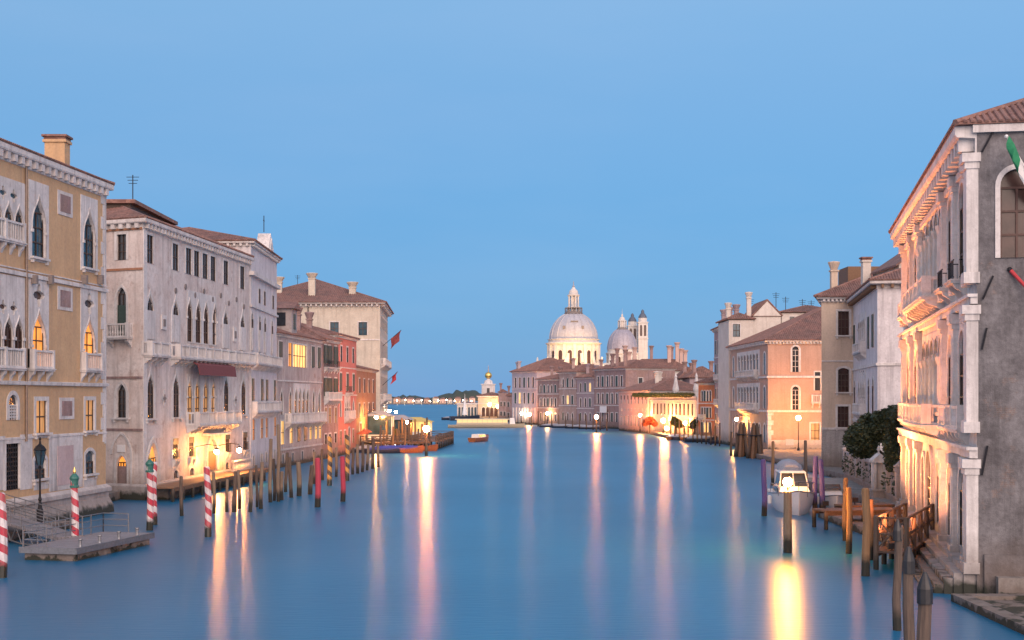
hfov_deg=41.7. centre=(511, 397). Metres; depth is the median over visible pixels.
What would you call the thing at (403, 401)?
shore house
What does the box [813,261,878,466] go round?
canal house
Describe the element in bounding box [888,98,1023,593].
renaissance palace
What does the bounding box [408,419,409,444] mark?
mooring pole
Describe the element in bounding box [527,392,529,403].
window
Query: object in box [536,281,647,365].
domed church
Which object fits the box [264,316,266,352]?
window
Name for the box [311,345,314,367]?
window
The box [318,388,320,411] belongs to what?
window
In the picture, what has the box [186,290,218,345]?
window
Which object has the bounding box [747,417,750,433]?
door
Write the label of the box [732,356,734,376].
window
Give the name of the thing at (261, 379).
window
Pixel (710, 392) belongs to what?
window
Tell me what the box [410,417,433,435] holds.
kiosk
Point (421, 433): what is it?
mooring pole
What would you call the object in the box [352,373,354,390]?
window
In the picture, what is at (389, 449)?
covered boat
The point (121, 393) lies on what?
window
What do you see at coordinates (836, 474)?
ground
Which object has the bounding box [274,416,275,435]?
window
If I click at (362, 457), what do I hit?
mooring pole
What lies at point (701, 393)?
window
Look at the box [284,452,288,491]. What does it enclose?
mooring pole
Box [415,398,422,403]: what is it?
shore house
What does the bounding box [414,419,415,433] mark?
mooring pole
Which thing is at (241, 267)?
window
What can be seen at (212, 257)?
window
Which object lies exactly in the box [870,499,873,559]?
mooring pole
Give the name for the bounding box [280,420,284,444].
window
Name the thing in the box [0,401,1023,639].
water
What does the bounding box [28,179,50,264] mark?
window
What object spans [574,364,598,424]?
canal house
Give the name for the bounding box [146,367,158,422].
window
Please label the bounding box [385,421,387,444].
mooring pole
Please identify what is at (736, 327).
window
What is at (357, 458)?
mooring pole
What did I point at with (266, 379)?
window
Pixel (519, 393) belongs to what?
window
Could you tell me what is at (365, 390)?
canal house
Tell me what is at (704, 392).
window
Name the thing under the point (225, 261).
window
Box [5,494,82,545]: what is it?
gangway
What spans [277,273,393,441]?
renaissance palace
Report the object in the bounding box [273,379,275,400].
window
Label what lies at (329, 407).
window
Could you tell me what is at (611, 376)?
window
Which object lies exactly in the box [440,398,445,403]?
shore house
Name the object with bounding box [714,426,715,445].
mooring pole
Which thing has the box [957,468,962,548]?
window
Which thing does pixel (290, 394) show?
window
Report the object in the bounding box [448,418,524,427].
water bus
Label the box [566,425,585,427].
moored boat
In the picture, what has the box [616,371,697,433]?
canal house
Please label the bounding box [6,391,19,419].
window
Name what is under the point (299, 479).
mooring pole
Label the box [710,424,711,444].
mooring pole
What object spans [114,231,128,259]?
window
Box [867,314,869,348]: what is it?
window
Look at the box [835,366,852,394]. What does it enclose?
window
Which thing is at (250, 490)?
mooring pole
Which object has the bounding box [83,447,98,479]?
window
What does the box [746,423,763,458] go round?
pile cluster
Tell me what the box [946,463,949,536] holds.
window
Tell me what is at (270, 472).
mooring pole
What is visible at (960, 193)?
window
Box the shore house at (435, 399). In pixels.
[433,396,438,403]
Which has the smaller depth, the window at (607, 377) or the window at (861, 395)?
the window at (861, 395)
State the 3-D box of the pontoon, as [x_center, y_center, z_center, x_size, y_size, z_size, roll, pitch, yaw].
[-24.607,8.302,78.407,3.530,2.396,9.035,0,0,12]
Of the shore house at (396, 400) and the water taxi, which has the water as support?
the water taxi
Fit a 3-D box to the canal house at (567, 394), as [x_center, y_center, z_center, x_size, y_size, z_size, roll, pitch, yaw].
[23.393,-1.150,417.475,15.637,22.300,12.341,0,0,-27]
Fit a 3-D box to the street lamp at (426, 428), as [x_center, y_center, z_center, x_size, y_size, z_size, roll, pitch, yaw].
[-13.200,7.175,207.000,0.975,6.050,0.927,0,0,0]
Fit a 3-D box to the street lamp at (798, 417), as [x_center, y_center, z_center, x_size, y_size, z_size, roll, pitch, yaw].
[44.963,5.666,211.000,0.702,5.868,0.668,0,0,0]
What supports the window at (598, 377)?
in the brick palace at (611, 379)
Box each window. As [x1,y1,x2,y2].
[0,176,24,238]
[0,273,25,365]
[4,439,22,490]
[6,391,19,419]
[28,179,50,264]
[28,278,48,366]
[32,455,51,484]
[33,397,52,438]
[80,194,99,274]
[80,288,97,353]
[83,396,99,435]
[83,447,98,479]
[111,380,129,421]
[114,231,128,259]
[114,284,128,335]
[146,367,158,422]
[147,232,153,263]
[147,288,155,339]
[171,294,180,342]
[171,369,183,421]
[172,240,178,270]
[172,436,178,458]
[173,468,178,478]
[185,245,191,274]
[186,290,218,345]
[186,374,217,420]
[188,435,194,456]
[189,466,194,475]
[193,248,199,276]
[202,251,207,278]
[210,253,215,281]
[222,306,229,348]
[223,258,228,284]
[223,376,229,410]
[225,434,229,451]
[225,460,229,469]
[239,264,244,289]
[239,309,245,350]
[240,373,248,417]
[242,430,247,448]
[250,311,253,350]
[251,377,254,400]
[252,418,254,439]
[258,287,260,303]
[258,314,261,351]
[260,377,263,400]
[260,417,262,438]
[263,289,265,305]
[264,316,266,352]
[265,378,267,400]
[265,416,267,437]
[265,451,267,462]
[271,319,273,354]
[272,294,273,308]
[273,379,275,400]
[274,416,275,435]
[278,340,282,357]
[280,388,283,414]
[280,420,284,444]
[282,453,284,463]
[288,342,291,365]
[289,387,292,412]
[289,428,292,442]
[293,342,307,367]
[293,383,309,412]
[297,426,300,441]
[301,450,303,459]
[303,426,306,440]
[309,426,311,439]
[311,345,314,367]
[312,389,314,412]
[315,426,317,438]
[317,346,320,367]
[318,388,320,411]
[319,426,321,437]
[324,344,328,363]
[324,376,327,395]
[324,433,326,443]
[328,344,331,363]
[328,377,332,391]
[328,406,330,422]
[329,321,339,332]
[334,345,337,364]
[334,377,337,391]
[334,406,336,422]
[334,432,336,442]
[339,371,341,390]
[340,345,342,361]
[340,430,341,444]
[344,396,350,410]
[346,346,348,362]
[346,372,348,390]
[352,347,353,362]
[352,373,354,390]
[352,428,353,442]
[357,321,367,334]
[359,377,360,392]
[363,378,364,392]
[363,402,364,416]
[467,407,470,415]
[481,407,485,415]
[490,407,493,415]
[514,377,516,387]
[514,392,516,402]
[518,377,520,387]
[518,392,520,402]
[527,377,529,386]
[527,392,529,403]
[597,376,599,386]
[597,393,599,403]
[601,376,603,386]
[601,393,603,403]
[606,375,608,386]
[606,393,608,403]
[610,375,612,386]
[610,393,612,403]
[610,412,612,421]
[615,375,617,385]
[615,393,617,403]
[615,412,617,421]
[620,375,622,385]
[638,377,642,383]
[656,402,658,413]
[667,402,669,414]
[691,403,693,415]
[700,390,702,400]
[703,390,705,400]
[703,421,705,431]
[706,390,708,400]
[706,407,708,417]
[709,390,711,400]
[709,407,711,417]
[715,340,716,354]
[732,323,740,336]
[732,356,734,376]
[732,386,734,406]
[732,420,734,437]
[737,349,759,375]
[737,383,759,408]
[763,351,765,374]
[763,385,765,408]
[763,422,765,442]
[790,345,800,371]
[790,385,800,409]
[814,371,820,389]
[834,404,850,430]
[835,309,852,338]
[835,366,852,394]
[853,323,855,343]
[854,379,855,402]
[857,310,865,341]
[857,365,865,403]
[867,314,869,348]
[867,377,869,412]
[871,312,873,347]
[872,376,873,412]
[906,248,908,289]
[906,348,908,402]
[906,446,907,499]
[913,449,915,506]
[914,238,916,282]
[914,344,916,402]
[921,209,939,244]
[921,330,939,415]
[921,451,924,508]
[935,458,938,523]
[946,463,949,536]
[947,194,950,280]
[947,330,950,404]
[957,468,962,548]
[958,177,963,278]
[958,324,963,404]
[995,164,1023,257]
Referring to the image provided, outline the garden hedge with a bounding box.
[842,452,894,495]
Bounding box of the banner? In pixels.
[600,406,607,412]
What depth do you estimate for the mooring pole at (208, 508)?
86.75 m
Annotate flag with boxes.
[383,330,400,347]
[383,372,396,384]
[1004,134,1023,183]
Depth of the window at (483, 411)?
559.40 m
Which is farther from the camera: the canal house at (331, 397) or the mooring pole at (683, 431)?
the mooring pole at (683, 431)
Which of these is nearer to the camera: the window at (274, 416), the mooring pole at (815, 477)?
the mooring pole at (815, 477)
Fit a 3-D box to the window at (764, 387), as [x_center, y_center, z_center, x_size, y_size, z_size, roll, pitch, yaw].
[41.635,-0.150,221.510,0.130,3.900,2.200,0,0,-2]
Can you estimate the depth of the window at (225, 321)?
142.13 m
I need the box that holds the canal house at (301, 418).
[277,302,327,467]
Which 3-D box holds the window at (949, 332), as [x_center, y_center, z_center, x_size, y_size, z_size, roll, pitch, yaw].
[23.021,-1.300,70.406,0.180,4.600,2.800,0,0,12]
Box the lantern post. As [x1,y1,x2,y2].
[33,437,46,522]
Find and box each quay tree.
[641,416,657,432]
[669,415,682,433]
[689,417,697,434]
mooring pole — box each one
[0,492,7,577]
[69,467,78,535]
[145,454,153,530]
[153,462,157,524]
[179,476,183,515]
[203,466,211,536]
[212,471,215,513]
[225,479,228,511]
[232,471,236,511]
[237,470,240,508]
[248,470,252,511]
[255,465,258,506]
[259,462,263,508]
[268,439,272,502]
[272,459,275,500]
[276,424,280,501]
[280,471,283,499]
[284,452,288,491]
[288,457,292,497]
[296,462,301,495]
[308,465,313,494]
[313,452,315,483]
[315,458,320,506]
[321,449,323,479]
[327,436,332,485]
[335,448,337,476]
[340,456,345,501]
[345,435,349,480]
[351,448,354,473]
[356,444,358,473]
[361,441,364,471]
[366,444,369,469]
[371,438,374,468]
[377,444,379,466]
[379,425,381,445]
[382,430,384,445]
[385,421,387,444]
[391,427,393,444]
[401,418,403,444]
[404,421,406,444]
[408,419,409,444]
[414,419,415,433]
[420,424,422,445]
[674,417,675,435]
[683,422,684,440]
[687,418,688,436]
[692,421,693,441]
[696,423,697,442]
[705,422,706,443]
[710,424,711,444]
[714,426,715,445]
[730,432,732,455]
[761,459,767,515]
[771,441,774,485]
[804,440,807,478]
[812,456,817,507]
[818,459,824,507]
[842,477,847,540]
[846,487,852,553]
[861,488,870,576]
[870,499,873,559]
[892,519,902,630]
[902,547,914,639]
[916,572,932,639]
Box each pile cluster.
[733,422,747,456]
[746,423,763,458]
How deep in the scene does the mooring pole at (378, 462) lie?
173.62 m
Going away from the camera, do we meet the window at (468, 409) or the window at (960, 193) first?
the window at (960, 193)
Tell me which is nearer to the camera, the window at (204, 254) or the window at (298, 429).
the window at (204, 254)
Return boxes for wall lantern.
[195,444,219,453]
[218,443,241,452]
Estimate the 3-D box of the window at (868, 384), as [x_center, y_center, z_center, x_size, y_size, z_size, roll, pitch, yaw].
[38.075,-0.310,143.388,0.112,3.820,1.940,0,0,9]
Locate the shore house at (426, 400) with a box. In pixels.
[424,397,429,403]
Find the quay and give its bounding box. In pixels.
[8,520,71,541]
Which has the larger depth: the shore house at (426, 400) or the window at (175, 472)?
the shore house at (426, 400)
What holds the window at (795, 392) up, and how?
in the gothic palace at (775, 381)
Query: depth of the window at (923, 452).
85.46 m
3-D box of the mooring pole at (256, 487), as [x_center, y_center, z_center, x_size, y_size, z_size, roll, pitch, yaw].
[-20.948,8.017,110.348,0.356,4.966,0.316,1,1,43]
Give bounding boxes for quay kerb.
[951,594,1023,634]
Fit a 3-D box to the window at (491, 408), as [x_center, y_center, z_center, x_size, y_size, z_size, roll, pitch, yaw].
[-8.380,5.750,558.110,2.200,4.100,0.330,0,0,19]
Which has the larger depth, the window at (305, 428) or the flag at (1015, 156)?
the window at (305, 428)
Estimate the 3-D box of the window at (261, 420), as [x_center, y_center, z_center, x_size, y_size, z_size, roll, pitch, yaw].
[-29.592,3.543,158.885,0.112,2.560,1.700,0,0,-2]
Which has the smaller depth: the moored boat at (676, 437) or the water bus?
the moored boat at (676, 437)
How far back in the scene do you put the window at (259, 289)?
157.09 m
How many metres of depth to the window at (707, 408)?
293.35 m
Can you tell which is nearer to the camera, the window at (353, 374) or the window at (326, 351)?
the window at (326, 351)
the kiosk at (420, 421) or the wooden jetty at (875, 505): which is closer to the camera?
the wooden jetty at (875, 505)
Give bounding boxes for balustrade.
[231,458,252,471]
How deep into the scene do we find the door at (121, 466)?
119.16 m
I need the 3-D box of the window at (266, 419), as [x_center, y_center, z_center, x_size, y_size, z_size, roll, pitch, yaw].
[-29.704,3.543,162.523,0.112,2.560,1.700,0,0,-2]
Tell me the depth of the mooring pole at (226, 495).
105.72 m
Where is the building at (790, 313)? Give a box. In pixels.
[779,305,817,322]
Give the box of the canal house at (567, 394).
[556,358,600,423]
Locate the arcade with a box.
[456,402,477,415]
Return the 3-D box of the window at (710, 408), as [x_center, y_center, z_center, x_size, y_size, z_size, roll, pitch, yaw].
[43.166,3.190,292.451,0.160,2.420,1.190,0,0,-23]
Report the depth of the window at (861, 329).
150.49 m
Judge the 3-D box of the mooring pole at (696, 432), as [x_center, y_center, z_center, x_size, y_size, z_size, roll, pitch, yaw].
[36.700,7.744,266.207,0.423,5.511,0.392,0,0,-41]
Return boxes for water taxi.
[468,434,488,441]
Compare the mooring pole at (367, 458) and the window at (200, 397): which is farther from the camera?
the mooring pole at (367, 458)
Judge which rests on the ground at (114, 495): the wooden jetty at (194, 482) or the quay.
the quay
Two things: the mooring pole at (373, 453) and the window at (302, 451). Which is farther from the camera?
the window at (302, 451)
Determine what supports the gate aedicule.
attached to the garden wall
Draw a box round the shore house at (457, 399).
[455,397,460,403]
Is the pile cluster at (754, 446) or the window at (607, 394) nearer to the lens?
the pile cluster at (754, 446)
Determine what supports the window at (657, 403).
in the palace at (682, 406)
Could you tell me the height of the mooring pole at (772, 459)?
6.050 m
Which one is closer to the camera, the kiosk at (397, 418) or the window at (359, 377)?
the window at (359, 377)
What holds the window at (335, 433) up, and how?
in the canal house at (331, 397)
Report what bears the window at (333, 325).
in the renaissance palace at (350, 311)
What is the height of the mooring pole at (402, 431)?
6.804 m
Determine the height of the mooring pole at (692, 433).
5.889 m
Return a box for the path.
[983,600,1023,617]
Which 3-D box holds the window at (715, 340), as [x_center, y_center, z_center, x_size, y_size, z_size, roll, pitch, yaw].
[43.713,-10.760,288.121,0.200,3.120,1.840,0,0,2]
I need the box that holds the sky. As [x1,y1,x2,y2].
[0,0,1023,397]
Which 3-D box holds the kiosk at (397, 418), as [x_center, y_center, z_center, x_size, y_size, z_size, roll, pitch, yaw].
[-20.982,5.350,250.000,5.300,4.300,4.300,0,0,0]
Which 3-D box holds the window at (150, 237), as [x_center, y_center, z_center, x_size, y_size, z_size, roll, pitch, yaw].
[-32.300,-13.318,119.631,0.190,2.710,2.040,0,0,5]
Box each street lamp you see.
[423,425,428,455]
[783,476,791,552]
[796,415,800,450]
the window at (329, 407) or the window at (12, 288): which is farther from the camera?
the window at (329, 407)
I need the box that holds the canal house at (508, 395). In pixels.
[505,386,511,421]
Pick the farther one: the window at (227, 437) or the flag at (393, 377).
the flag at (393, 377)
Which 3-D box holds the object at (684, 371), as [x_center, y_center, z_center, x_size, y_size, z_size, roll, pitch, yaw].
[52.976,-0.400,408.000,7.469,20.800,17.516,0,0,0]
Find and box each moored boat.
[355,445,371,452]
[423,444,437,450]
[539,423,557,426]
[552,424,576,427]
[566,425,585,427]
[578,425,604,428]
[665,433,678,439]
[673,434,686,439]
[684,436,716,441]
[708,440,721,443]
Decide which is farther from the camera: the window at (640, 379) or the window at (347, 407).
the window at (640, 379)
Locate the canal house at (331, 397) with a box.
[297,307,342,458]
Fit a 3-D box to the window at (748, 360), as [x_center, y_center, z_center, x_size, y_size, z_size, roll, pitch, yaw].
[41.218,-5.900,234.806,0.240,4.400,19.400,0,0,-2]
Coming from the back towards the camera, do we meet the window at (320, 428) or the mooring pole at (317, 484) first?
the window at (320, 428)
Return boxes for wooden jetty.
[156,468,267,501]
[812,507,902,529]
[834,503,894,507]
[873,503,934,569]
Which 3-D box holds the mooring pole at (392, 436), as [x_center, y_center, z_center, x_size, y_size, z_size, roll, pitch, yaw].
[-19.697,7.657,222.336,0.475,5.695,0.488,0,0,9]
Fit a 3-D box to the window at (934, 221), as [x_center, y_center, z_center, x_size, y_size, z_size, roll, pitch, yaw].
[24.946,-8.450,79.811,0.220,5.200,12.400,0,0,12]
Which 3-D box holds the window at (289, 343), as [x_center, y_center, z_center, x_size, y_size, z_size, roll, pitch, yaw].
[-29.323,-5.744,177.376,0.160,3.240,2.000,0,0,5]
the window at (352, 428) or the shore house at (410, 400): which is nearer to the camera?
the window at (352, 428)
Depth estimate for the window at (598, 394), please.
395.80 m
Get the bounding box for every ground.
[109,491,119,501]
[479,418,895,541]
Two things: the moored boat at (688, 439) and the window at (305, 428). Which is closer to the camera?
the window at (305, 428)
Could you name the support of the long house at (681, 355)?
on the ground at (836, 474)
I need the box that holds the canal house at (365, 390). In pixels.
[356,365,378,445]
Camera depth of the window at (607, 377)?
390.52 m
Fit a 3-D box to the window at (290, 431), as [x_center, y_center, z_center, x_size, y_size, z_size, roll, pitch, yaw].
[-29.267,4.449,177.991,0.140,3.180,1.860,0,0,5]
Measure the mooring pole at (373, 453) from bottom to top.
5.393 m
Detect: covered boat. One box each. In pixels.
[364,445,404,453]
[397,445,423,452]
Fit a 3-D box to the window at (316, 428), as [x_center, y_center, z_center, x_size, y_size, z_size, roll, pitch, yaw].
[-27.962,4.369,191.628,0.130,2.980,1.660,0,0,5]
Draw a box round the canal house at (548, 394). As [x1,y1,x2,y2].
[535,366,562,424]
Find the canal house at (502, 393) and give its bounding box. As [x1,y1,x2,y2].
[498,383,507,417]
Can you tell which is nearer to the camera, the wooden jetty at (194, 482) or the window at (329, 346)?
the wooden jetty at (194, 482)
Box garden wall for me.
[841,447,900,502]
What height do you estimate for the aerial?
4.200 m
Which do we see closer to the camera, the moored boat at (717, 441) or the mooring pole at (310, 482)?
the mooring pole at (310, 482)
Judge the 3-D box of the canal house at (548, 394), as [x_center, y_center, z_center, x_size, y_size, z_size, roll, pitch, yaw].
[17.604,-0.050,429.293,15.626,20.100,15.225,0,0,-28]
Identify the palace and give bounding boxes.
[0,134,114,525]
[106,199,255,499]
[184,216,282,468]
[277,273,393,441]
[509,358,575,424]
[591,348,677,428]
[632,392,696,433]
[726,307,820,448]
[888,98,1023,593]
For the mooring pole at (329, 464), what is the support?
in the water
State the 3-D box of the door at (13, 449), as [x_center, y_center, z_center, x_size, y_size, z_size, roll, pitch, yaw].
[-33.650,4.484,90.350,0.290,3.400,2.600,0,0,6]
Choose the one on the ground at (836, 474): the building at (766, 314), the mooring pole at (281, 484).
the building at (766, 314)
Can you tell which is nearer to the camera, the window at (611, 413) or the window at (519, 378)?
the window at (611, 413)
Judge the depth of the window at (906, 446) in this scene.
96.55 m
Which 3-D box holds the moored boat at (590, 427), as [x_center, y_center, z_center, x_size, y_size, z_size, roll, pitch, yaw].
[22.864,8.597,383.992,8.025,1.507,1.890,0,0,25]
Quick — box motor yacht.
[767,459,818,515]
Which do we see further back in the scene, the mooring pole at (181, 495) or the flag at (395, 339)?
the flag at (395, 339)
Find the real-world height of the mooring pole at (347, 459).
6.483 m
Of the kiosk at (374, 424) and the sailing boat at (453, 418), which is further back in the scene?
the sailing boat at (453, 418)
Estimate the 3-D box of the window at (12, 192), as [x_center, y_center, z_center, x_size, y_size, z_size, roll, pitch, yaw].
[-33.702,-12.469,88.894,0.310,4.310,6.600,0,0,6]
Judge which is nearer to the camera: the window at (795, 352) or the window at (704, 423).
the window at (795, 352)
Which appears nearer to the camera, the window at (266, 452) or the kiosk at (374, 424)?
the window at (266, 452)
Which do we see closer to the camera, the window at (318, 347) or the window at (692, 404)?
the window at (318, 347)
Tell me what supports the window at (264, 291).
in the baroque palace at (265, 408)
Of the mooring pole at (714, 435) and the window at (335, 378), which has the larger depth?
the mooring pole at (714, 435)
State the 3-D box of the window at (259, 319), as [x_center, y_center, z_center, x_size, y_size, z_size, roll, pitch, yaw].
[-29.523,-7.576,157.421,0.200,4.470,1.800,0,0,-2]
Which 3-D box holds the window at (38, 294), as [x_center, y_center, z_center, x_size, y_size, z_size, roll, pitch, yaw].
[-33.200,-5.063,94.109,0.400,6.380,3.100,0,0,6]
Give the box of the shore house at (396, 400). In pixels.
[393,397,400,403]
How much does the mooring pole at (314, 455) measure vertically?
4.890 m
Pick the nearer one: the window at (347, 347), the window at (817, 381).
the window at (347, 347)
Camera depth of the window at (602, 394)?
393.49 m
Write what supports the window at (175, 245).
in the gothic palace at (180, 360)
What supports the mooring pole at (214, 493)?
in the water
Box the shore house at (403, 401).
[401,398,407,403]
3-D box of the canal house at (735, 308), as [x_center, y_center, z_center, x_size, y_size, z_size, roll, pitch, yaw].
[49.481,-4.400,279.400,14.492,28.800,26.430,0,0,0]
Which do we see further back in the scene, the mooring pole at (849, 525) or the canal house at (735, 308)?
the canal house at (735, 308)
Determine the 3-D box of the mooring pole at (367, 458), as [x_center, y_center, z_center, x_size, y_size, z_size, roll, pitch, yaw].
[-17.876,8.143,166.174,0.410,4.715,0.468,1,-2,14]
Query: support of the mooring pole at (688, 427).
in the water
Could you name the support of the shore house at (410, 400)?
on the ground
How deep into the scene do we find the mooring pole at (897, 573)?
51.89 m
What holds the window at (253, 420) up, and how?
in the baroque palace at (265, 408)
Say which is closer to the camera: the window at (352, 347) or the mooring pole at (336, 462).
the mooring pole at (336, 462)
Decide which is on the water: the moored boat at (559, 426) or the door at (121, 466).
the moored boat at (559, 426)
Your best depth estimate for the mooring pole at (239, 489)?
108.69 m
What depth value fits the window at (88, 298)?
102.75 m
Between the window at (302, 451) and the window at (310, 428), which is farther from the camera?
the window at (310, 428)
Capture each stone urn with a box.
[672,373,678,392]
[693,373,697,397]
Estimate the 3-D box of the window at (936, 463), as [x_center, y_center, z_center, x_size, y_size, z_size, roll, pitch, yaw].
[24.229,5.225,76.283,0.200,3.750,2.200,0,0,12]
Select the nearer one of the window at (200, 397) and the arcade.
the window at (200, 397)
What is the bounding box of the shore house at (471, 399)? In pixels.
[469,397,474,402]
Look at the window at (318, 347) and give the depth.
192.90 m
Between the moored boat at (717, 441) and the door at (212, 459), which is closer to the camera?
the door at (212, 459)
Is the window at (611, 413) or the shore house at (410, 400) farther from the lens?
the shore house at (410, 400)
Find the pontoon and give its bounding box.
[19,513,154,560]
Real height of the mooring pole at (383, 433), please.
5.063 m
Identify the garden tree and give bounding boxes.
[842,404,897,458]
[881,406,902,471]
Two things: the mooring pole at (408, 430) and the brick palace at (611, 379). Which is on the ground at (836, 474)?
the brick palace at (611, 379)
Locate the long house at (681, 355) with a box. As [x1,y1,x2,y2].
[622,342,689,373]
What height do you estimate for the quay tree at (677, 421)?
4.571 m
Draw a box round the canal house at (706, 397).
[694,377,714,435]
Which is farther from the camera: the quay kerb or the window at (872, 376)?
the window at (872, 376)
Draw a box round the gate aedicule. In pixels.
[869,445,884,497]
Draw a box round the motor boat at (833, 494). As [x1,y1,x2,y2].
[817,484,842,507]
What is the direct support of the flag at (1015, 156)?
attached to the renaissance palace at (956, 231)
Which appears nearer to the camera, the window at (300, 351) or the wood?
the window at (300, 351)
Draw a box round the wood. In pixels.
[392,390,511,402]
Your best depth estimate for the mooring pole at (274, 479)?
117.08 m
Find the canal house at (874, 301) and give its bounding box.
[845,254,902,458]
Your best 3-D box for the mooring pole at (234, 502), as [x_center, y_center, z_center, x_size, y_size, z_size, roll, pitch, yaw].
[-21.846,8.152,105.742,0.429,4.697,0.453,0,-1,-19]
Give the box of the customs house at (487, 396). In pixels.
[476,365,497,417]
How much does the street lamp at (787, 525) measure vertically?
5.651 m
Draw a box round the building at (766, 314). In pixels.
[745,299,782,334]
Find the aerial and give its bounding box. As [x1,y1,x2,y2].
[128,175,137,198]
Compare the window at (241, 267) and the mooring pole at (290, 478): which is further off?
the window at (241, 267)
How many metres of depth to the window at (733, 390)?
248.29 m
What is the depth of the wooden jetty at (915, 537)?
72.52 m
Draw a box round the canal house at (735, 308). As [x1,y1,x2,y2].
[710,304,739,436]
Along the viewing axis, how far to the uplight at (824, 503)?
92.54 m
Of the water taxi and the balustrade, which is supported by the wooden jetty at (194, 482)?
the balustrade
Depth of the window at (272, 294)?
167.47 m
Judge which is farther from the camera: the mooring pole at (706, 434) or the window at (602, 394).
the window at (602, 394)
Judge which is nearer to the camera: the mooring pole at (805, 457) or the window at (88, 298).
the window at (88, 298)
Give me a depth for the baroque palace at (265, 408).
158.81 m
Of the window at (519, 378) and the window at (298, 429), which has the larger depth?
the window at (519, 378)
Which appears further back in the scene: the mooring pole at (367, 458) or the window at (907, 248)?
the mooring pole at (367, 458)
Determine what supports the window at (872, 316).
in the canal house at (874, 301)
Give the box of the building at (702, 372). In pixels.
[680,360,713,383]
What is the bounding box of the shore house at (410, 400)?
[407,397,414,403]
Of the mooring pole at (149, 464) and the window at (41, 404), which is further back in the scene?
the window at (41, 404)
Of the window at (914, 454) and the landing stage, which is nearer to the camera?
the window at (914, 454)
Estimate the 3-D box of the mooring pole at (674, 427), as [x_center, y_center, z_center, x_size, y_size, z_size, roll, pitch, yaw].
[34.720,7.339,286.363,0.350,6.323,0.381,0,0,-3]
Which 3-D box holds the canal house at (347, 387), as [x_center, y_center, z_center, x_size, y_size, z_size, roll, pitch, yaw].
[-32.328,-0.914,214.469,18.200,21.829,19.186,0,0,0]
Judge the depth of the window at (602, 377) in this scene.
393.11 m
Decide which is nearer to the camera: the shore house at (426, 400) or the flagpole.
the flagpole
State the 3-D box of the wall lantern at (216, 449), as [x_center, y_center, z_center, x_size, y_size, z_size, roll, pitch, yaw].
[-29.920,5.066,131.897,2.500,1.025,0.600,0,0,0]
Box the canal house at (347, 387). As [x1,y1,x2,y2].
[301,323,371,455]
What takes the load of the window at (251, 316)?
in the baroque palace at (265, 408)
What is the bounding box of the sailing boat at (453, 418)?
[449,398,479,420]
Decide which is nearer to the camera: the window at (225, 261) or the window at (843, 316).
the window at (225, 261)
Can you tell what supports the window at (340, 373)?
in the canal house at (347, 387)
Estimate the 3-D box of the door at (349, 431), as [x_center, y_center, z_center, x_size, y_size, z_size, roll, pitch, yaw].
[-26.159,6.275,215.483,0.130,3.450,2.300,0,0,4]
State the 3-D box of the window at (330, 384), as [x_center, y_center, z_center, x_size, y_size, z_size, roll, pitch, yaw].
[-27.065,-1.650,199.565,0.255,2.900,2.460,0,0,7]
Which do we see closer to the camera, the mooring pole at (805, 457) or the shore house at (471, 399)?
the mooring pole at (805, 457)
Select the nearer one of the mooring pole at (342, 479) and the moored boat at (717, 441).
the mooring pole at (342, 479)
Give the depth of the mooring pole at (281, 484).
118.05 m
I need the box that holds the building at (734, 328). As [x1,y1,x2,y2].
[715,292,755,444]
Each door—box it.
[114,453,128,483]
[206,436,218,469]
[348,426,350,446]
[359,422,361,443]
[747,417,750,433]
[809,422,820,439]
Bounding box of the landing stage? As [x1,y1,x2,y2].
[360,431,453,448]
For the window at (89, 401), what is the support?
in the gothic palace at (53, 292)
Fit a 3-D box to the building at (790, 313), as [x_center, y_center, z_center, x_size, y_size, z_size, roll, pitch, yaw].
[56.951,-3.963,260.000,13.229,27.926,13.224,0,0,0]
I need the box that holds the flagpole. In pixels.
[1007,267,1023,286]
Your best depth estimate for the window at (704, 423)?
294.78 m
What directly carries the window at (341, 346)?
in the canal house at (347, 387)
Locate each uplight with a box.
[821,501,828,508]
[852,497,857,504]
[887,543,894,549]
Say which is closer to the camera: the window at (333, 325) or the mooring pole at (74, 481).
the mooring pole at (74, 481)
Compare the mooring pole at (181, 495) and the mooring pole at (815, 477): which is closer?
the mooring pole at (181, 495)
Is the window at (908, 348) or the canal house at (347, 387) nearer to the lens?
the window at (908, 348)
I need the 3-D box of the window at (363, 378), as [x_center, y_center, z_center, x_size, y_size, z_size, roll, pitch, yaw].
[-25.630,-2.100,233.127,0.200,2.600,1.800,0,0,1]
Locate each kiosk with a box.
[368,411,394,439]
[394,415,413,437]
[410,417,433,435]
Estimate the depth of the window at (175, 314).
126.51 m
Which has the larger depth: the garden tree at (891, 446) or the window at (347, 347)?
the window at (347, 347)
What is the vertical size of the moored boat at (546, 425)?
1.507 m
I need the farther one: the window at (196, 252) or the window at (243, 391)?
the window at (243, 391)
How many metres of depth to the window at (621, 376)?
382.50 m
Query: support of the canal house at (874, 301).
on the ground at (836, 474)

